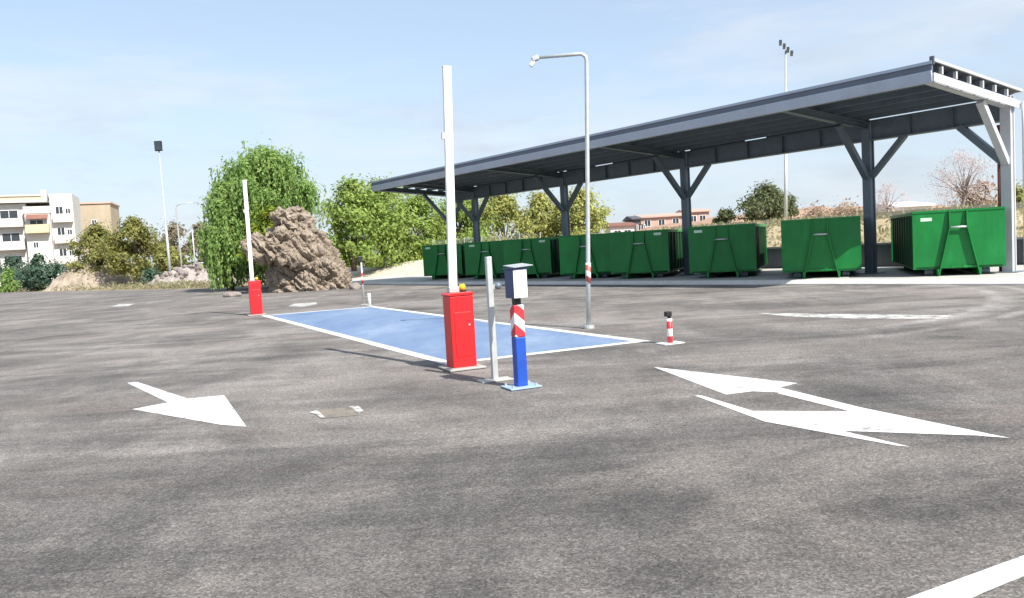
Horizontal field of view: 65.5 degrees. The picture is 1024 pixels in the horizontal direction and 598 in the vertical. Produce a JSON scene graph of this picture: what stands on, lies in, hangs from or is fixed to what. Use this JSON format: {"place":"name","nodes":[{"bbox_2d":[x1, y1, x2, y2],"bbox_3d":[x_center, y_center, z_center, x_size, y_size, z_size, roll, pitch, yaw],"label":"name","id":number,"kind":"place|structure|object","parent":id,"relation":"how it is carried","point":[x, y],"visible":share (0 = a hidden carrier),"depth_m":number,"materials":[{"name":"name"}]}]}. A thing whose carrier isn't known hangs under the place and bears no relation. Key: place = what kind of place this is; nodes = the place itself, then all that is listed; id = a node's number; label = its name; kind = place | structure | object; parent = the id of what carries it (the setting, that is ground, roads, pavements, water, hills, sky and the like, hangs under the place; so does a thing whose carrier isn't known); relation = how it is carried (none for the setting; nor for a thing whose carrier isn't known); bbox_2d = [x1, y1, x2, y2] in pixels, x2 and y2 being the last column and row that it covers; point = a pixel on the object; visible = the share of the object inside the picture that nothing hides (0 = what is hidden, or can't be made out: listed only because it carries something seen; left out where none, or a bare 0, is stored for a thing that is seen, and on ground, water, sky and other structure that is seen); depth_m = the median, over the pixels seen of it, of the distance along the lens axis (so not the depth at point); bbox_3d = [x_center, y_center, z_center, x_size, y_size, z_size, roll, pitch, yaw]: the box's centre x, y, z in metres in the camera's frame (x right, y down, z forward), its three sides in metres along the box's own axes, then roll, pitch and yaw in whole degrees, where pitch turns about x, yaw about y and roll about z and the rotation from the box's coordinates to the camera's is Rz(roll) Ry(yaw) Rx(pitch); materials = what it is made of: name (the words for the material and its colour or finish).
{"place":"outdoors","nodes":[
{"label":"outdoors","id":0,"kind":"place"},
{"bbox_2d":[0,190,83,285],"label":"apartment building","id":1,"kind":"structure","parent":0,"point":[43,223],"depth_m":109.03,"materials":[{"name":"white paint"}]},
{"bbox_2d":[0,210,18,218],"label":"window","id":2,"kind":"structure","parent":1,"relation":"in","point":[3,213],"depth_m":108.34,"materials":[{"name":"grey glass"}]},
{"bbox_2d":[1,232,20,241],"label":"window","id":3,"kind":"structure","parent":1,"relation":"in","point":[6,237],"depth_m":108.55,"materials":[{"name":"grey glass"}]},
{"bbox_2d":[3,255,22,263],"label":"window","id":4,"kind":"structure","parent":1,"relation":"in","point":[20,257],"depth_m":108.94,"materials":[{"name":"white paint"}]},
{"bbox_2d":[33,242,38,247],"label":"window","id":5,"kind":"structure","parent":1,"relation":"in","point":[35,244],"depth_m":108.67,"materials":[{"name":"white paint"}]},
{"bbox_2d":[29,219,43,224],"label":"window","id":6,"kind":"structure","parent":1,"relation":"in","point":[40,221],"depth_m":108.56,"materials":[{"name":"white paint"}]},
{"bbox_2d":[55,206,63,213],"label":"window","id":7,"kind":"structure","parent":1,"relation":"in","point":[58,209],"depth_m":110.23,"materials":[{"name":"grey glass"}]},
{"bbox_2d":[57,227,65,234],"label":"window","id":8,"kind":"structure","parent":1,"relation":"in","point":[60,230],"depth_m":110.42,"materials":[{"name":"white paint"}]},
{"bbox_2d":[59,248,66,255],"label":"window","id":9,"kind":"structure","parent":1,"relation":"in","point":[62,252],"depth_m":110.61,"materials":[{"name":"white paint"}]},
{"bbox_2d":[65,208,70,213],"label":"window","id":10,"kind":"structure","parent":1,"relation":"in","point":[67,210],"depth_m":110.64,"materials":[{"name":"white paint"}]},
{"bbox_2d":[67,229,72,234],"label":"window","id":11,"kind":"structure","parent":1,"relation":"in","point":[68,230],"depth_m":110.81,"materials":[{"name":"grey glass"}]},
{"bbox_2d":[80,202,119,260],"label":"beige building","id":12,"kind":"structure","parent":0,"point":[93,212],"depth_m":127.97,"materials":[{"name":"white paint"}]},
{"bbox_2d":[4,259,390,292],"bbox_3d":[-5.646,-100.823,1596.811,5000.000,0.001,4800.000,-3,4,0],"label":"ground","id":13,"kind":"structure","parent":0,"point":[246,284],"depth_m":69.33,"materials":[{"name":"soil"}]},
{"bbox_2d":[0,267,22,292],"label":"green shrub","id":14,"kind":"object","parent":13,"relation":"on","point":[9,286],"visible":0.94,"depth_m":81.46,"materials":[{"name":"green plant"}]},
{"bbox_2d":[0,253,25,289],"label":"green shrub","id":15,"kind":"object","parent":13,"relation":"on","point":[11,261],"visible":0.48,"depth_m":87.40,"materials":[{"name":"green plant"}]},
{"bbox_2d":[11,253,73,290],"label":"bush","id":16,"kind":"object","parent":13,"relation":"on","point":[37,275],"visible":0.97,"depth_m":79.33,"materials":[{"name":"green plant"}]},
{"bbox_2d":[40,262,135,291],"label":"earth mound","id":17,"kind":"object","parent":13,"relation":"on","point":[74,278],"visible":0.61,"depth_m":77.69,"materials":[{"name":"beige soil"}]},
{"bbox_2d":[58,219,129,275],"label":"olive tree","id":18,"kind":"object","parent":13,"relation":"on","point":[95,232],"visible":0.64,"depth_m":78.80,"materials":[{"name":"green plant"}]},
{"bbox_2d":[14,277,244,291],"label":"weeds","id":19,"kind":"object","parent":13,"relation":"on","point":[164,285],"visible":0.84,"depth_m":64.55,"materials":[{"name":"green plant"}]},
{"bbox_2d":[91,214,170,282],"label":"olive tree","id":20,"kind":"object","parent":13,"relation":"on","point":[134,228],"visible":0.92,"depth_m":76.04,"materials":[{"name":"green plant"}]},
{"bbox_2d":[136,264,162,284],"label":"green shrub","id":21,"kind":"object","parent":13,"relation":"on","point":[150,273],"visible":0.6,"depth_m":71.00,"materials":[{"name":"green plant"}]},
{"bbox_2d":[154,141,170,271],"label":"floodlight mast","id":22,"kind":"object","parent":13,"relation":"on","point":[158,146],"visible":0.94,"depth_m":69.45,"materials":[{"name":"metal"}]},
{"bbox_2d":[152,238,189,271],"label":"olive tree","id":23,"kind":"object","parent":13,"relation":"on","point":[174,257],"visible":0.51,"depth_m":84.75,"materials":[{"name":"green plant"}]},
{"bbox_2d":[149,218,201,266],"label":"brown tree","id":24,"kind":"object","parent":13,"relation":"on","point":[172,233],"visible":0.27,"depth_m":104.18,"materials":[{"name":"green plant"}]},
{"bbox_2d":[175,202,198,267],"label":"arm lamp","id":25,"kind":"object","parent":13,"relation":"on","point":[178,231],"visible":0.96,"depth_m":75.58,"materials":[{"name":"metal"}]},
{"bbox_2d":[138,267,235,288],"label":"rubble mound","id":26,"kind":"object","parent":13,"relation":"on","point":[202,275],"visible":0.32,"depth_m":67.26,"materials":[{"name":"grey stone"}]},
{"bbox_2d":[182,270,188,276],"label":"rubble stone","id":27,"kind":"object","parent":26,"relation":"on","point":[185,273],"visible":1,"depth_m":67.00,"materials":[{"name":"grey stone"}]},
{"bbox_2d":[191,226,195,262],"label":"utility pole","id":28,"kind":"object","parent":13,"relation":"on","point":[193,245],"visible":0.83,"depth_m":81.64,"materials":[{"name":"metal"}]},
{"bbox_2d":[180,220,207,264],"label":"brown tree","id":29,"kind":"object","parent":13,"relation":"on","point":[195,227],"visible":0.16,"depth_m":110.60,"materials":[{"name":"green plant"}]},
{"bbox_2d":[194,178,257,290],"bbox_3d":[-17.233,-3.837,48.663,3.747,7.074,4.317,-3,4,0],"label":"leafy tree","id":30,"kind":"object","parent":13,"relation":"on","point":[212,242],"visible":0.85,"depth_m":47.64,"materials":[{"name":"green plant"}]},
{"bbox_2d":[234,201,286,279],"bbox_3d":[-14.085,-3.187,46.182,4.351,5.728,3.903,-3,4,0],"label":"lime shrub","id":31,"kind":"object","parent":13,"relation":"on","point":[254,227],"visible":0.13,"depth_m":45.87,"materials":[{"name":"green plant"}]},
{"bbox_2d":[603,222,636,232],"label":"house","id":32,"kind":"structure","parent":13,"relation":"on","point":[622,227],"depth_m":117.64,"materials":[{"name":"white paint"}]},
{"bbox_2d":[622,216,644,230],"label":"building","id":33,"kind":"structure","parent":13,"relation":"on","point":[636,220],"depth_m":121.61,"materials":[{"name":"white paint"}]},
{"bbox_2d":[761,237,1023,268],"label":"retaining wall","id":34,"kind":"structure","parent":13,"relation":"on","point":[774,257],"depth_m":30.88,"materials":[{"name":"concrete"}]},
{"bbox_2d":[860,201,935,213],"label":"white shed","id":35,"kind":"structure","parent":13,"relation":"on","point":[912,205],"depth_m":83.72,"materials":[{"name":"paint"}]},
{"bbox_2d":[0,285,1023,597],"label":"asphalt lot","id":36,"kind":"structure","parent":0,"point":[624,471],"depth_m":6.48,"materials":[{"name":"grey asphalt"}]},
{"bbox_2d":[111,304,131,306],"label":"road marking","id":37,"kind":"object","parent":36,"relation":"on","point":[122,305],"visible":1,"depth_m":37.09,"materials":[{"name":"paint"}]},
{"bbox_2d":[129,382,245,426],"bbox_3d":[-4.135,1.257,9.877,1.057,0.001,4.538,-5,4,-27],"label":"road marking","id":38,"kind":"object","parent":36,"relation":"on","point":[220,410],"visible":1,"depth_m":9.31,"materials":[{"name":"white paint"}]},
{"bbox_2d":[222,292,241,296],"bbox_3d":[-13.932,-0.209,39.635,0.966,0.332,0.471,-3,4,0],"label":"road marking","id":39,"kind":"object","parent":36,"relation":"on","point":[231,294],"visible":0.86,"depth_m":39.48,"materials":[{"name":"white paint"}]},
{"bbox_2d":[242,180,266,315],"bbox_3d":[-8.102,-1.591,24.770,0.540,4.200,0.520,-5,4,-24],"label":"barrier","id":40,"kind":"object","parent":36,"relation":"on","point":[255,296],"visible":1,"depth_m":24.72,"materials":[{"name":"red metal"}]},
{"bbox_2d":[187,139,326,287],"bbox_3d":[-15.623,-5.309,49.842,8.348,9.669,8.487,-3,4,0],"label":"pepper tree","id":41,"kind":"object","parent":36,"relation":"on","point":[271,176],"visible":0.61,"depth_m":48.64,"materials":[{"name":"green plant"}]},
{"bbox_2d":[240,205,352,292],"bbox_3d":[-11.584,-2.263,42.840,5.655,5.604,4.663,-4,4,-16],"label":"rock","id":42,"kind":"object","parent":36,"relation":"on","point":[294,249],"visible":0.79,"depth_m":41.47,"materials":[{"name":"stone"}]},
{"bbox_2d":[290,302,316,306],"bbox_3d":[-7.638,0.209,29.209,1.006,0.001,2.320,-4,4,-7],"label":"road marking","id":43,"kind":"object","parent":36,"relation":"on","point":[303,304],"visible":1,"depth_m":29.40,"materials":[{"name":"paint"}]},
{"bbox_2d":[310,410,323,417],"bbox_3d":[-2.080,1.228,8.491,0.097,0.001,0.464,-5,4,-26],"label":"road marking","id":44,"kind":"object","parent":36,"relation":"on","point":[318,413],"visible":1,"depth_m":8.53,"materials":[{"name":"paint"}]},
{"bbox_2d":[274,307,363,314],"bbox_3d":[-6.091,0.379,25.206,3.183,0.001,0.200,-5,4,-24],"label":"pad border","id":45,"kind":"object","parent":36,"relation":"on","point":[315,311],"visible":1,"depth_m":25.19,"materials":[{"name":"white paint"}]},
{"bbox_2d":[314,407,360,417],"bbox_3d":[-1.896,1.219,8.529,0.576,0.001,0.533,-3,4,0],"label":"road marking","id":46,"kind":"object","parent":36,"relation":"on","point":[335,412],"visible":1,"depth_m":8.54,"materials":[{"name":"white paint"}]},
{"bbox_2d":[262,315,446,364],"bbox_3d":[-4.275,0.731,18.159,0.200,0.001,14.613,-5,4,-28],"label":"pad border","id":47,"kind":"object","parent":36,"relation":"on","point":[427,357],"visible":0.83,"depth_m":15.09,"materials":[{"name":"white paint"}]},
{"bbox_2d":[349,282,360,288],"bbox_3d":[-8.003,-0.598,40.587,0.621,0.494,0.474,-3,4,0],"label":"stone","id":48,"kind":"object","parent":36,"relation":"on","point":[355,285],"visible":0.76,"depth_m":40.45,"materials":[{"name":"beige stone"}]},
{"bbox_2d":[349,406,362,413],"bbox_3d":[-1.667,1.196,8.629,0.102,0.001,0.510,-5,4,-24],"label":"road marking","id":49,"kind":"object","parent":36,"relation":"on","point":[358,409],"visible":1,"depth_m":8.67,"materials":[{"name":"paint"}]},
{"bbox_2d":[357,256,367,304],"bbox_3d":[-5.093,-0.631,27.097,0.240,1.660,0.240,-5,4,-24],"label":"striped post","id":50,"kind":"object","parent":36,"relation":"on","point":[360,259],"visible":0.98,"depth_m":27.06,"materials":[{"name":"metal"}]},
{"bbox_2d":[367,293,373,305],"bbox_3d":[-4.726,0.017,26.389,0.200,0.420,0.200,-5,4,-24],"label":"short post","id":51,"kind":"object","parent":36,"relation":"on","point":[369,299],"visible":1,"depth_m":26.35,"materials":[{"name":"white metal"}]},
{"bbox_2d":[269,307,629,359],"bbox_3d":[-2.739,0.601,18.838,3.183,0.001,14.430,-5,4,-28],"label":"blue pad","id":52,"kind":"object","parent":36,"relation":"on","point":[424,334],"visible":0.67,"depth_m":16.44,"materials":[{"name":"paint"}]},
{"bbox_2d":[438,66,485,371],"bbox_3d":[-0.824,-1.120,11.108,0.540,4.202,0.520,-5,4,-24],"label":"barrier","id":53,"kind":"object","parent":36,"relation":"on","point":[459,325],"visible":1,"depth_m":11.06,"materials":[{"name":"metal"}]},
{"bbox_2d":[476,257,513,382],"bbox_3d":[-0.257,0.248,10.016,0.420,1.560,0.220,-5,4,-24],"label":"sensor post","id":54,"kind":"object","parent":36,"relation":"on","point":[490,286],"visible":1,"depth_m":9.99,"materials":[{"name":"metal"}]},
{"bbox_2d":[371,306,647,341],"bbox_3d":[-1.202,0.471,19.517,0.200,0.001,14.613,-5,4,-28],"label":"pad border","id":55,"kind":"object","parent":36,"relation":"on","point":[606,336],"visible":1,"depth_m":15.74,"materials":[{"name":"white paint"}]},
{"bbox_2d":[500,263,541,390],"bbox_3d":[0.070,0.315,9.395,0.400,1.463,0.330,-5,4,-24],"label":"ticket post","id":56,"kind":"object","parent":36,"relation":"on","point":[516,291],"visible":1,"depth_m":9.35,"materials":[{"name":"metal"}]},
{"bbox_2d":[477,341,636,360],"bbox_3d":[0.614,0.823,12.470,3.183,0.001,0.200,-5,4,-24],"label":"pad border","id":57,"kind":"object","parent":36,"relation":"on","point":[562,350],"visible":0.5,"depth_m":12.57,"materials":[{"name":"white paint"}]},
{"bbox_2d":[529,52,593,328],"bbox_3d":[0.971,-2.079,15.452,1.213,5.326,0.220,-1,4,0],"label":"lamp post","id":58,"kind":"object","parent":36,"relation":"on","point":[534,59],"visible":1,"depth_m":15.41,"materials":[{"name":"metal"}]},
{"bbox_2d":[656,311,684,344],"bbox_3d":[2.499,0.451,12.624,0.380,0.515,0.260,-5,4,-24],"label":"bollard","id":59,"kind":"object","parent":36,"relation":"on","point":[668,315],"visible":1,"depth_m":12.59,"materials":[{"name":"white paint"}]},
{"bbox_2d":[352,265,1023,281],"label":"platform","id":60,"kind":"structure","parent":36,"relation":"on","point":[889,273],"depth_m":29.09,"materials":[{"name":"concrete"}]},
{"bbox_2d":[422,243,466,278],"bbox_3d":[-2.792,-2.303,47.051,2.400,1.929,6.120,-2,4,22],"label":"hooklift container","id":61,"kind":"object","parent":60,"relation":"on","point":[435,261],"visible":0.55,"depth_m":44.39,"materials":[{"name":"green metal"}]},
{"bbox_2d":[464,240,504,278],"bbox_3d":[-0.205,-2.228,43.634,2.400,1.929,6.120,-2,4,23],"label":"hooklift container","id":62,"kind":"object","parent":60,"relation":"on","point":[476,253],"visible":0.35,"depth_m":40.99,"materials":[{"name":"green metal"}]},
{"bbox_2d":[503,237,559,277],"bbox_3d":[1.819,-2.168,40.936,2.400,1.929,6.120,-2,4,22],"label":"hooklift container","id":63,"kind":"object","parent":60,"relation":"on","point":[541,256],"visible":0.63,"depth_m":38.18,"materials":[{"name":"green metal"}]},
{"bbox_2d":[558,233,613,278],"bbox_3d":[4.352,-2.094,37.591,2.400,1.929,6.120,-2,4,23],"label":"hooklift container","id":64,"kind":"object","parent":60,"relation":"on","point":[572,252],"visible":0.53,"depth_m":34.93,"materials":[{"name":"green metal"}]},
{"bbox_2d":[609,229,683,278],"bbox_3d":[6.261,-2.037,35.044,2.400,1.929,6.120,-2,4,22],"label":"hooklift container","id":65,"kind":"object","parent":60,"relation":"on","point":[656,253],"visible":0.9,"depth_m":32.39,"materials":[{"name":"green metal"}]},
{"bbox_2d":[370,56,1023,276],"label":"canopy","id":66,"kind":"object","parent":60,"relation":"on","point":[835,113],"visible":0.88,"depth_m":26.80,"materials":[{"name":"metal"}]},
{"bbox_2d":[688,223,767,277],"bbox_3d":[8.757,-1.974,31.890,2.400,1.929,6.120,-2,4,21],"label":"hooklift container","id":67,"kind":"object","parent":60,"relation":"on","point":[739,249],"visible":1,"depth_m":29.20,"materials":[{"name":"green metal"}]},
{"bbox_2d":[781,216,861,277],"bbox_3d":[11.081,-1.884,28.485,2.400,1.929,6.120,-2,4,22],"label":"hooklift container","id":68,"kind":"object","parent":60,"relation":"on","point":[821,244],"visible":1,"depth_m":25.75,"materials":[{"name":"green metal"}]},
{"bbox_2d":[890,206,1005,275],"bbox_3d":[14.036,-1.891,26.020,2.400,1.929,6.120,-2,4,20],"label":"hooklift container","id":69,"kind":"object","parent":60,"relation":"on","point":[935,242],"visible":1,"depth_m":23.33,"materials":[{"name":"green metal"}]},
{"bbox_2d":[890,217,892,260],"bbox_3d":[15.039,-2.218,28.809,2.400,1.680,0.060,-2,4,20],"label":"rear door","id":70,"kind":"structure","parent":69,"relation":"in","point":[890,217],"depth_m":29.19,"materials":[{"name":"green paint"}]},
{"bbox_2d":[352,278,1023,284],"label":"kerb","id":71,"kind":"structure","parent":36,"relation":"on","point":[1009,281],"depth_m":25.88,"materials":[{"name":"grey concrete"}]},
{"bbox_2d":[655,367,1007,446],"bbox_3d":[2.614,0.989,8.184,1.286,0.001,4.682,-4,4,-14],"label":"road marking","id":72,"kind":"object","parent":36,"relation":"on","point":[853,418],"visible":1,"depth_m":7.12,"materials":[{"name":"white paint"}]},
{"bbox_2d":[763,313,950,318],"bbox_3d":[6.325,0.327,15.237,3.750,0.001,0.764,0,5,42],"label":"road marking","id":73,"kind":"object","parent":36,"relation":"on","point":[876,316],"visible":1,"depth_m":14.97,"materials":[{"name":"paint"}]},
{"bbox_2d":[908,555,1023,597],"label":"road marking","id":74,"kind":"object","parent":36,"relation":"on","point":[977,583],"visible":1,"depth_m":3.67,"materials":[{"name":"white paint"}]},
{"bbox_2d":[0,0,1023,264],"label":"sky","id":75,"kind":"structure","parent":0,"point":[88,88],"materials":[{"name":"blue"}]},
{"bbox_2d":[634,213,681,227],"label":"pink house","id":76,"kind":"structure","parent":0,"point":[649,220],"depth_m":127.54,"materials":[{"name":"white paint"}]},
{"bbox_2d":[644,220,650,226],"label":"window","id":77,"kind":"structure","parent":76,"relation":"in","point":[647,223],"depth_m":127.53,"materials":[{"name":"white paint"}]},
{"bbox_2d":[658,219,664,224],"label":"window","id":78,"kind":"structure","parent":76,"relation":"in","point":[660,221],"depth_m":127.53,"materials":[{"name":"white paint"}]},
{"bbox_2d":[672,218,678,222],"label":"window","id":79,"kind":"structure","parent":76,"relation":"in","point":[674,220],"depth_m":127.53,"materials":[{"name":"white paint"}]},
{"bbox_2d":[349,210,1022,277],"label":"embankment","id":80,"kind":"structure","parent":0,"point":[416,267],"depth_m":59.79,"materials":[{"name":"soil"}]},
{"bbox_2d":[315,173,388,270],"bbox_3d":[-12.608,-6.084,62.712,6.047,7.810,6.044,-5,4,-31],"label":"bushy tree","id":81,"kind":"object","parent":80,"relation":"on","point":[348,193],"visible":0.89,"depth_m":62.08,"materials":[{"name":"green plant"}]},
{"bbox_2d":[350,172,415,261],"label":"bushy tree","id":82,"kind":"object","parent":80,"relation":"on","point":[384,200],"visible":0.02,"depth_m":83.38,"materials":[{"name":"green plant"}]},
{"bbox_2d":[333,176,436,268],"bbox_3d":[-10.807,-6.308,65.855,9.330,7.660,8.494,-3,4,0],"label":"bushy tree","id":83,"kind":"object","parent":80,"relation":"on","point":[390,226],"visible":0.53,"depth_m":64.27,"materials":[{"name":"green plant"}]},
{"bbox_2d":[374,194,446,262],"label":"bushy tree","id":84,"kind":"object","parent":80,"relation":"on","point":[432,229],"visible":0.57,"depth_m":66.91,"materials":[{"name":"green plant"}]},
{"bbox_2d":[385,232,540,261],"bbox_3d":[-5.094,-3.863,64.026,0.059,2.077,23.559,-6,5,-37],"label":"chainlink fence","id":85,"kind":"object","parent":80,"relation":"on","point":[488,239],"visible":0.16,"depth_m":58.75,"materials":[{"name":"metal"}]},
{"bbox_2d":[421,197,513,243],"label":"bushy tree","id":86,"kind":"object","parent":80,"relation":"on","point":[465,231],"visible":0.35,"depth_m":70.93,"materials":[{"name":"green plant"}]},
{"bbox_2d":[471,192,544,241],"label":"bushy tree","id":87,"kind":"object","parent":80,"relation":"on","point":[505,204],"visible":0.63,"depth_m":72.95,"materials":[{"name":"green plant"}]},
{"bbox_2d":[512,189,561,237],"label":"bushy tree","id":88,"kind":"object","parent":80,"relation":"on","point":[540,203],"visible":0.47,"depth_m":74.69,"materials":[{"name":"green plant"}]},
{"bbox_2d":[547,184,614,235],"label":"bushy tree","id":89,"kind":"object","parent":80,"relation":"on","point":[577,215],"visible":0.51,"depth_m":72.79,"materials":[{"name":"green plant"}]},
{"bbox_2d":[711,206,741,223],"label":"tree","id":90,"kind":"object","parent":80,"relation":"on","point":[725,215],"visible":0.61,"depth_m":77.52,"materials":[{"name":"green plant"}]},
{"bbox_2d":[732,179,802,221],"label":"round tree","id":91,"kind":"object","parent":80,"relation":"on","point":[765,198],"visible":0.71,"depth_m":74.62,"materials":[{"name":"green plant"}]},
{"bbox_2d":[779,40,792,218],"bbox_3d":[17.698,-10.578,51.419,1.017,12.032,0.468,-1,4,0],"label":"floodlight mast","id":92,"kind":"object","parent":80,"relation":"on","point":[785,159],"visible":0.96,"depth_m":51.54,"materials":[{"name":"metal"}]},
{"bbox_2d":[800,200,837,217],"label":"reddish bush","id":93,"kind":"object","parent":80,"relation":"on","point":[816,211],"visible":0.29,"depth_m":85.62,"materials":[{"name":"beige plant"}]},
{"bbox_2d":[645,200,1022,246],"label":"dry grass","id":94,"kind":"structure","parent":80,"relation":"on","point":[777,223],"depth_m":42.82,"materials":[{"name":"beige plant"}]},
{"bbox_2d":[827,195,862,215],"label":"reddish bush","id":95,"kind":"object","parent":80,"relation":"on","point":[857,210],"visible":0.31,"depth_m":86.80,"materials":[{"name":"beige plant"}]},
{"bbox_2d":[671,202,1022,228],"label":"panel wall","id":96,"kind":"structure","parent":80,"relation":"on","point":[906,211],"depth_m":46.86,"materials":[{"name":"metal"}]},
{"bbox_2d":[875,178,914,211],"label":"blossom tree","id":97,"kind":"object","parent":80,"relation":"on","point":[885,206],"visible":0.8,"depth_m":77.60,"materials":[{"name":"pink plant"}]},
{"bbox_2d":[922,143,997,206],"bbox_3d":[33.919,-8.936,59.834,6.248,6.095,6.365,-3,4,0],"label":"blossom tree","id":98,"kind":"object","parent":80,"relation":"on","point":[964,187],"visible":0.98,"depth_m":59.56,"materials":[{"name":"pink plant"}]},
{"bbox_2d":[949,175,997,206],"bbox_3d":[37.658,-8.069,63.714,4.846,3.650,4.714,-3,4,0],"label":"reddish bush","id":99,"kind":"object","parent":80,"relation":"on","point":[969,200],"visible":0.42,"depth_m":63.53,"materials":[{"name":"brown plant"}]},
{"bbox_2d":[994,180,1022,203],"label":"reddish bush","id":100,"kind":"object","parent":80,"relation":"on","point":[1019,194],"visible":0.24,"depth_m":58.91,"materials":[{"name":"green plant"}]},
{"bbox_2d":[675,209,710,221],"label":"pink house","id":101,"kind":"structure","parent":0,"point":[699,214],"depth_m":131.49,"materials":[{"name":"white paint"}]},
{"bbox_2d":[692,215,696,221],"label":"window","id":102,"kind":"structure","parent":101,"relation":"in","point":[694,217],"depth_m":131.48,"materials":[{"name":"white paint"}]},
{"bbox_2d":[699,215,705,220],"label":"window","id":103,"kind":"structure","parent":101,"relation":"in","point":[701,217],"depth_m":131.48,"materials":[{"name":"white paint"}]},
{"bbox_2d":[637,205,947,230],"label":"hill","id":104,"kind":"structure","parent":0,"point":[709,220],"depth_m":108.81,"materials":[{"name":"beige plant"}]}
]}

